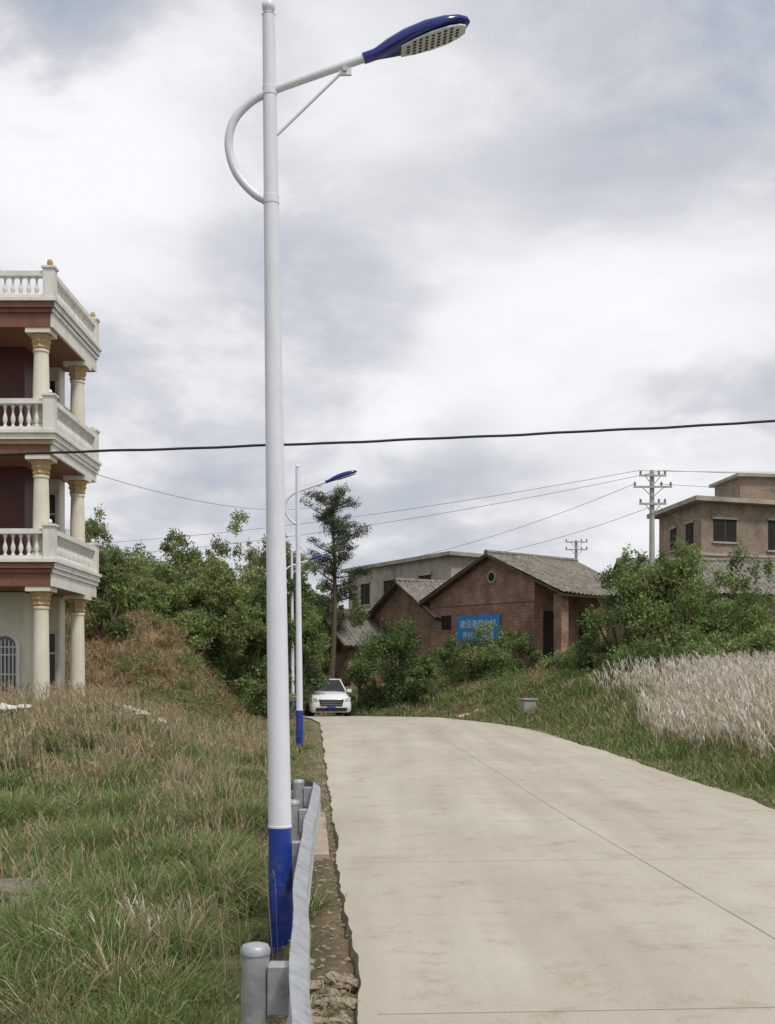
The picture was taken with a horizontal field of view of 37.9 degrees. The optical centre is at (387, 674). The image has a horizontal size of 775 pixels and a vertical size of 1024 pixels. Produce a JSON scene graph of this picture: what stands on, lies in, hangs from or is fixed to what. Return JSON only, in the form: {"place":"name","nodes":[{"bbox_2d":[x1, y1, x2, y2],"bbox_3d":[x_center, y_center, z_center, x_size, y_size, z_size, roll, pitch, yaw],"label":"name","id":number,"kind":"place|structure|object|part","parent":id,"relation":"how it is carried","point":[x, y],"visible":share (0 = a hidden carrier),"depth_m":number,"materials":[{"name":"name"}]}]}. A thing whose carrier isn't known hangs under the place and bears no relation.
{"place":"outdoors","nodes":[
{"label":"outdoors","id":0,"kind":"place"},
{"bbox_2d":[0,617,774,1023],"bbox_3d":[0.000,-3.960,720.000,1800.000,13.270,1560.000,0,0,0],"label":"ground","id":1,"kind":"structure","parent":0,"point":[320,919],"depth_m":11.54,"materials":[{"name":"soil"}]},
{"bbox_2d":[0,703,31,713],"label":"white sacks","id":2,"kind":"object","parent":1,"relation":"on","point":[4,705],"visible":0.68,"depth_m":22.46,"materials":[{"name":"plastic"}]},
{"bbox_2d":[0,877,76,922],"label":"rock pile","id":3,"kind":"object","parent":1,"relation":"on","point":[8,882],"visible":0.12,"depth_m":10.31,"materials":[{"name":"grey stone"}]},
{"bbox_2d":[0,259,101,703],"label":"villa","id":4,"kind":"object","parent":1,"relation":"on","point":[49,337],"visible":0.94,"depth_m":28.75,"materials":[{"name":"beige paint"}]},
{"bbox_2d":[0,378,58,703],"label":"windows","id":5,"kind":"structure","parent":4,"relation":"in","point":[9,644],"depth_m":28.78,"materials":[{"name":"black glass"}]},
{"bbox_2d":[99,475,329,509],"bbox_3d":[-5.503,-7.535,46.501,0.017,3.886,31.503,0,0,10],"label":"power line","id":6,"kind":"object","parent":4,"relation":"attached to","point":[200,501],"visible":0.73,"depth_m":39.20,"materials":[{"name":"grey metal"}]},
{"bbox_2d":[84,546,135,639],"bbox_3d":[-9.681,-2.678,38.922,2.158,3.470,2.224,0,0,-31],"label":"bush","id":7,"kind":"object","parent":1,"relation":"on","point":[107,608],"visible":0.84,"depth_m":38.87,"materials":[{"name":"green plant"}]},
{"bbox_2d":[0,679,277,1013],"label":"dry reeds","id":8,"kind":"object","parent":1,"relation":"on","point":[141,906],"visible":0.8,"depth_m":16.12,"materials":[{"name":"beige plant"}]},
{"bbox_2d":[121,705,164,723],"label":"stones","id":9,"kind":"object","parent":1,"relation":"on","point":[140,712],"visible":0.3,"depth_m":25.87,"materials":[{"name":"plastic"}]},
{"bbox_2d":[0,684,358,1023],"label":"grass","id":10,"kind":"structure","parent":1,"relation":"on","point":[41,982],"depth_m":10.40,"materials":[{"name":"green plant"}]},
{"bbox_2d":[65,503,371,692],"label":"woodland","id":11,"kind":"object","parent":1,"relation":"on","point":[206,600],"visible":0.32,"depth_m":45.71,"materials":[{"name":"green plant"}]},
{"bbox_2d":[209,590,291,711],"bbox_3d":[-5.070,-0.676,42.116,3.005,5.086,2.731,0,0,23],"label":"bush","id":12,"kind":"object","parent":1,"relation":"on","point":[244,628],"visible":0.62,"depth_m":41.90,"materials":[{"name":"green plant"}]},
{"bbox_2d":[242,655,295,720],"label":"bush","id":13,"kind":"object","parent":1,"relation":"on","point":[260,688],"visible":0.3,"depth_m":38.04,"materials":[{"name":"green plant"}]},
{"bbox_2d":[241,552,314,708],"bbox_3d":[-4.409,-1.385,43.793,3.632,6.945,2.910,0,0,44],"label":"bush","id":14,"kind":"object","parent":1,"relation":"on","point":[261,597],"visible":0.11,"depth_m":43.42,"materials":[{"name":"green plant"}]},
{"bbox_2d":[240,779,320,1023],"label":"guardrail","id":15,"kind":"object","parent":1,"relation":"on","point":[269,988],"visible":0.88,"depth_m":4.77,"materials":[{"name":"metal"}]},
{"bbox_2d":[286,549,326,717],"bbox_3d":[-3.161,-1.266,43.633,1.689,7.126,0.520,0,0,-15],"label":"street lamp","id":16,"kind":"object","parent":1,"relation":"on","point":[292,690],"visible":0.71,"depth_m":43.45,"materials":[{"name":"white metal"}]},
{"bbox_2d":[288,614,329,715],"bbox_3d":[-3.644,-0.198,48.622,2.388,4.864,2.774,0,0,0],"label":"bush","id":17,"kind":"object","parent":1,"relation":"on","point":[310,635],"visible":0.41,"depth_m":48.09,"materials":[{"name":"green plant"}]},
{"bbox_2d":[285,465,356,748],"bbox_3d":[-1.457,-1.220,25.000,1.630,6.877,0.502,0,0,0],"label":"street lamp","id":18,"kind":"object","parent":1,"relation":"on","point":[299,689],"visible":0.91,"depth_m":24.95,"materials":[{"name":"white metal"}]},
{"bbox_2d":[314,812,328,860],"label":"kerb","id":19,"kind":"structure","parent":1,"relation":"on","point":[321,849],"depth_m":10.77,"materials":[{"name":"concrete"}]},
{"bbox_2d":[300,481,377,678],"bbox_3d":[-3.287,-4.524,60.158,5.572,11.098,4.393,0,0,0],"label":"pine tree","id":20,"kind":"object","parent":1,"relation":"on","point":[337,524],"visible":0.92,"depth_m":59.87,"materials":[{"name":"green plant"}]},
{"bbox_2d":[224,0,469,953],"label":"street lamp","id":21,"kind":"object","parent":1,"relation":"on","point":[430,34],"visible":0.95,"depth_m":7.65,"materials":[{"name":"white metal"}]},
{"bbox_2d":[314,608,392,686],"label":"brick outbuilding","id":22,"kind":"structure","parent":1,"relation":"on","point":[348,636],"depth_m":61.45,"materials":[{"name":"grey ceramic"}]},
{"bbox_2d":[340,648,381,711],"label":"bush","id":23,"kind":"object","parent":1,"relation":"on","point":[358,683],"visible":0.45,"depth_m":52.84,"materials":[{"name":"green plant"}]},
{"bbox_2d":[345,613,444,711],"bbox_3d":[0.347,-0.271,51.083,4.610,5.177,4.458,0,0,0],"label":"bush","id":24,"kind":"object","parent":1,"relation":"on","point":[399,687],"visible":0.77,"depth_m":50.40,"materials":[{"name":"green plant"}]},
{"bbox_2d":[366,578,446,682],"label":"brick outbuilding","id":25,"kind":"structure","parent":1,"relation":"on","point":[400,598],"depth_m":60.79,"materials":[{"name":"grey ceramic"}]},
{"bbox_2d":[65,604,753,734],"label":"bank grass","id":26,"kind":"structure","parent":1,"relation":"on","point":[136,614],"depth_m":38.28,"materials":[{"name":"green plant"}]},
{"bbox_2d":[349,556,476,608],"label":"walls","id":27,"kind":"structure","parent":1,"relation":"on","point":[443,569],"depth_m":71.06,"materials":[{"name":"paint"}]},
{"bbox_2d":[359,572,431,606],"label":"windows","id":28,"kind":"structure","parent":27,"relation":"attached to","point":[365,591],"depth_m":75.44,"materials":[{"name":"glass"}]},
{"bbox_2d":[340,551,482,572],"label":"roof slab","id":29,"kind":"structure","parent":27,"relation":"on","point":[438,555],"depth_m":69.17,"materials":[{"name":"paint"}]},
{"bbox_2d":[404,648,449,703],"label":"bush","id":30,"kind":"object","parent":1,"relation":"on","point":[424,670],"visible":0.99,"depth_m":48.20,"materials":[{"name":"green plant"}]},
{"bbox_2d":[432,633,469,678],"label":"bush","id":31,"kind":"object","parent":1,"relation":"on","point":[444,654],"visible":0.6,"depth_m":52.59,"materials":[{"name":"green plant"}]},
{"bbox_2d":[457,709,484,718],"bbox_3d":[3.084,1.460,41.555,1.074,0.395,0.670,0,0,0],"label":"stone heap","id":32,"kind":"object","parent":1,"relation":"on","point":[467,714],"visible":0.27,"depth_m":41.47,"materials":[{"name":"grey stone"}]},
{"bbox_2d":[444,619,521,684],"bbox_3d":[4.265,-0.903,49.153,3.622,3.032,4.117,0,0,0],"label":"bush","id":33,"kind":"object","parent":1,"relation":"on","point":[470,655],"visible":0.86,"depth_m":48.56,"materials":[{"name":"green plant"}]},
{"bbox_2d":[430,558,613,679],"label":"walls","id":34,"kind":"structure","parent":1,"relation":"on","point":[474,586],"depth_m":54.72,"materials":[{"name":"red brick"}]},
{"bbox_2d":[457,613,499,641],"bbox_3d":[4.470,-2.300,55.646,0.045,1.300,3.000,0,0,-40],"label":"wall sign","id":35,"kind":"object","parent":34,"relation":"attached to","point":[466,629],"visible":0.5,"depth_m":55.86,"materials":[{"name":"blue paint"}]},
{"bbox_2d":[460,619,494,627],"bbox_3d":[4.445,-2.510,55.625,0.010,0.389,2.490,0,0,-40],"label":"sign lettering","id":36,"kind":"object","parent":35,"relation":"attached to","point":[473,621],"visible":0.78,"depth_m":55.79},
{"bbox_2d":[463,631,492,637],"bbox_3d":[4.441,-1.967,55.630,0.010,0.336,2.114,0,0,-40],"label":"sign lettering","id":37,"kind":"object","parent":35,"relation":"attached to","point":[476,637],"visible":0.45,"depth_m":55.79},
{"bbox_2d":[430,599,534,607],"bbox_3d":[4.537,-3.500,55.637,0.037,0.100,7.300,0,0,-40],"label":"ledge","id":38,"kind":"object","parent":34,"relation":"attached to","point":[494,602],"visible":1,"depth_m":55.42,"materials":[{"name":"red brick"}]},
{"bbox_2d":[487,571,495,582],"bbox_3d":[5.077,-4.750,54.981,0.060,0.600,0.600,0,0,-40],"label":"round vent","id":39,"kind":"object","parent":34,"relation":"attached to","point":[491,576],"visible":1,"depth_m":55.00,"materials":[{"name":"paint"}]},
{"bbox_2d":[441,611,591,659],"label":"openings","id":40,"kind":"object","parent":34,"relation":"attached to","point":[548,632],"visible":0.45,"depth_m":53.52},
{"bbox_2d":[417,549,632,605],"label":"roof","id":41,"kind":"structure","parent":34,"relation":"on","point":[565,576],"depth_m":54.81,"materials":[{"name":"grey tile"}]},
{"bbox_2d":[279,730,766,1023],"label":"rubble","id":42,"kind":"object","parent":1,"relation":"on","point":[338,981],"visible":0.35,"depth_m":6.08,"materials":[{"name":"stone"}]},
{"bbox_2d":[506,628,542,673],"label":"bush","id":43,"kind":"object","parent":1,"relation":"on","point":[527,647],"visible":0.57,"depth_m":51.68,"materials":[{"name":"green plant"}]},
{"bbox_2d":[518,698,537,715],"bbox_3d":[4.733,1.148,38.000,0.520,0.680,0.480,0,0,-17],"label":"concrete utility box","id":44,"kind":"object","parent":1,"relation":"on","point":[525,703],"visible":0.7,"depth_m":37.82,"materials":[{"name":"grey concrete"}]},
{"bbox_2d":[534,642,595,672],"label":"bush","id":45,"kind":"object","parent":1,"relation":"on","point":[563,662],"visible":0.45,"depth_m":45.03,"materials":[{"name":"green plant"}]},
{"bbox_2d":[565,539,587,558],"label":"utility pole","id":46,"kind":"object","parent":1,"relation":"on","point":[576,549],"visible":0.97,"depth_m":81.81,"materials":[{"name":"concrete"}]},
{"bbox_2d":[568,627,614,672],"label":"bush","id":47,"kind":"object","parent":1,"relation":"on","point":[585,644],"visible":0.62,"depth_m":41.74,"materials":[{"name":"green plant"}]},
{"bbox_2d":[554,593,629,667],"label":"porch pillars","id":48,"kind":"structure","parent":1,"relation":"on","point":[561,621],"depth_m":51.75,"materials":[{"name":"red brick"}]},
{"bbox_2d":[427,667,774,808],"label":"verge grass","id":49,"kind":"structure","parent":1,"relation":"on","point":[573,721],"depth_m":27.59,"materials":[{"name":"green plant"}]},
{"bbox_2d":[576,544,674,668],"bbox_3d":[8.362,-2.189,39.927,3.617,5.111,3.252,0,0,0],"label":"tree","id":50,"kind":"object","parent":1,"relation":"on","point":[621,583],"visible":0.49,"depth_m":39.53,"materials":[{"name":"green plant"}]},
{"bbox_2d":[602,635,686,680],"bbox_3d":[8.678,-0.276,36.578,3.400,2.063,3.382,0,0,0],"label":"bush","id":51,"kind":"object","parent":1,"relation":"on","point":[640,650],"visible":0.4,"depth_m":36.06,"materials":[{"name":"green plant"}]},
{"bbox_2d":[633,470,671,642],"bbox_3d":[11.727,-4.244,49.974,1.710,9.604,0.391,0,0,0],"label":"utility pole","id":52,"kind":"object","parent":1,"relation":"on","point":[651,503],"visible":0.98,"depth_m":49.88,"materials":[{"name":"concrete"}]},
{"bbox_2d":[107,470,637,542],"bbox_3d":[-9.436,-8.296,61.000,46.643,1.518,0.019,0,0,28],"label":"power line","id":53,"kind":"object","parent":52,"relation":"attached to","point":[400,510],"visible":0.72,"depth_m":55.14,"materials":[{"name":"grey metal"}]},
{"bbox_2d":[145,470,662,552],"bbox_3d":[-8.886,-7.937,61.000,47.616,2.235,0.019,0,0,28],"label":"power line","id":54,"kind":"object","parent":52,"relation":"attached to","point":[440,513],"visible":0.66,"depth_m":54.86,"materials":[{"name":"grey metal"}]},
{"bbox_2d":[359,484,632,567],"bbox_3d":[4.464,-7.423,58.999,0.018,2.065,22.163,0,0,-36],"label":"power line","id":55,"kind":"object","parent":52,"relation":"attached to","point":[513,529],"visible":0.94,"depth_m":56.24,"materials":[{"name":"grey metal"}]},
{"bbox_2d":[438,502,662,562],"bbox_3d":[7.614,-7.099,58.249,0.019,1.113,18.906,0,0,-29],"label":"power line","id":56,"kind":"object","parent":52,"relation":"attached to","point":[562,536],"visible":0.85,"depth_m":55.75,"materials":[{"name":"grey metal"}]},
{"bbox_2d":[663,470,767,473],"bbox_3d":[26.114,-10.023,54.000,28.903,1.974,0.019,0,0,-16],"label":"power line","id":57,"kind":"object","parent":52,"relation":"attached to","point":[722,472],"visible":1,"depth_m":50.79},
{"bbox_2d":[663,484,770,489],"bbox_3d":[26.014,-8.890,53.000,28.610,1.039,0.019,0,0,-12],"label":"power line","id":58,"kind":"object","parent":52,"relation":"attached to","point":[719,487],"visible":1,"depth_m":50.61,"materials":[{"name":"grey metal"}]},
{"bbox_2d":[610,535,710,664],"bbox_3d":[9.551,-2.253,38.953,3.679,5.028,3.835,0,0,0],"label":"tree","id":59,"kind":"object","parent":1,"relation":"on","point":[676,585],"visible":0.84,"depth_m":38.56,"materials":[{"name":"green plant"}]},
{"bbox_2d":[612,558,774,661],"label":"tiled farmhouse","id":60,"kind":"object","parent":1,"relation":"on","point":[763,584],"visible":0.17,"depth_m":61.65,"materials":[{"name":"beige brick"}]},
{"bbox_2d":[662,624,752,666],"bbox_3d":[10.283,-0.427,35.804,3.073,2.353,2.956,0,0,0],"label":"bush","id":61,"kind":"object","parent":1,"relation":"on","point":[699,647],"visible":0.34,"depth_m":35.41,"materials":[{"name":"green plant"}]},
{"bbox_2d":[659,502,774,558],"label":"walls","id":62,"kind":"structure","parent":1,"relation":"on","point":[752,525],"depth_m":71.18,"materials":[{"name":"beige brick"}]},
{"bbox_2d":[647,495,774,557],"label":"roof slab","id":63,"kind":"structure","parent":62,"relation":"on","point":[686,503],"depth_m":70.59,"materials":[{"name":"paint"}]},
{"bbox_2d":[709,473,774,499],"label":"stair tower","id":64,"kind":"structure","parent":63,"relation":"on","point":[753,484],"depth_m":72.70,"materials":[{"name":"beige brick"}]},
{"bbox_2d":[668,516,774,552],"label":"windows","id":65,"kind":"structure","parent":62,"relation":"attached to","point":[724,530],"depth_m":70.79,"materials":[{"name":"glass"}]},
{"bbox_2d":[689,538,774,662],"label":"tree","id":66,"kind":"object","parent":1,"relation":"on","point":[751,608],"visible":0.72,"depth_m":40.38,"materials":[{"name":"green plant"}]},
{"bbox_2d":[721,624,774,661],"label":"bush","id":67,"kind":"object","parent":1,"relation":"on","point":[760,638],"visible":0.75,"depth_m":34.80,"materials":[{"name":"green plant"}]},
{"bbox_3d":[-30.000,-1.237,18.974,1.010,6.726,0.391,0,0,0],"label":"utility pole","id":68,"kind":"object","parent":1,"relation":"on","visible":0},
{"bbox_2d":[0,420,774,455],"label":"overhead cable","id":69,"kind":"object","parent":68,"relation":"attached to","point":[391,440],"visible":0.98,"depth_m":18.98,"materials":[{"name":"black rubber"}]},
{"bbox_2d":[0,0,774,608],"label":"sky","id":70,"kind":"structure","parent":0,"point":[550,215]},
{"bbox_2d":[295,715,774,1023],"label":"road","id":71,"kind":"structure","parent":0,"point":[489,873],"depth_m":8.71,"materials":[{"name":"concrete"}]},
{"bbox_2d":[304,678,351,715],"bbox_3d":[-2.770,1.018,49.983,2.160,1.725,4.675,0,0,-10],"label":"white car","id":72,"kind":"object","parent":71,"relation":"on","point":[333,696],"visible":0.66,"depth_m":47.92,"materials":[{"name":"paint"}]},
{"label":"windows","id":73,"kind":"part","parent":72,"relation":"part of","materials":[{"name":"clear glass"}]},
{"bbox_2d":[587,647,774,774],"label":"plume grass field","id":74,"kind":"structure","parent":0,"point":[748,684],"depth_m":24.41,"materials":[{"name":"beige plant"}]}
]}

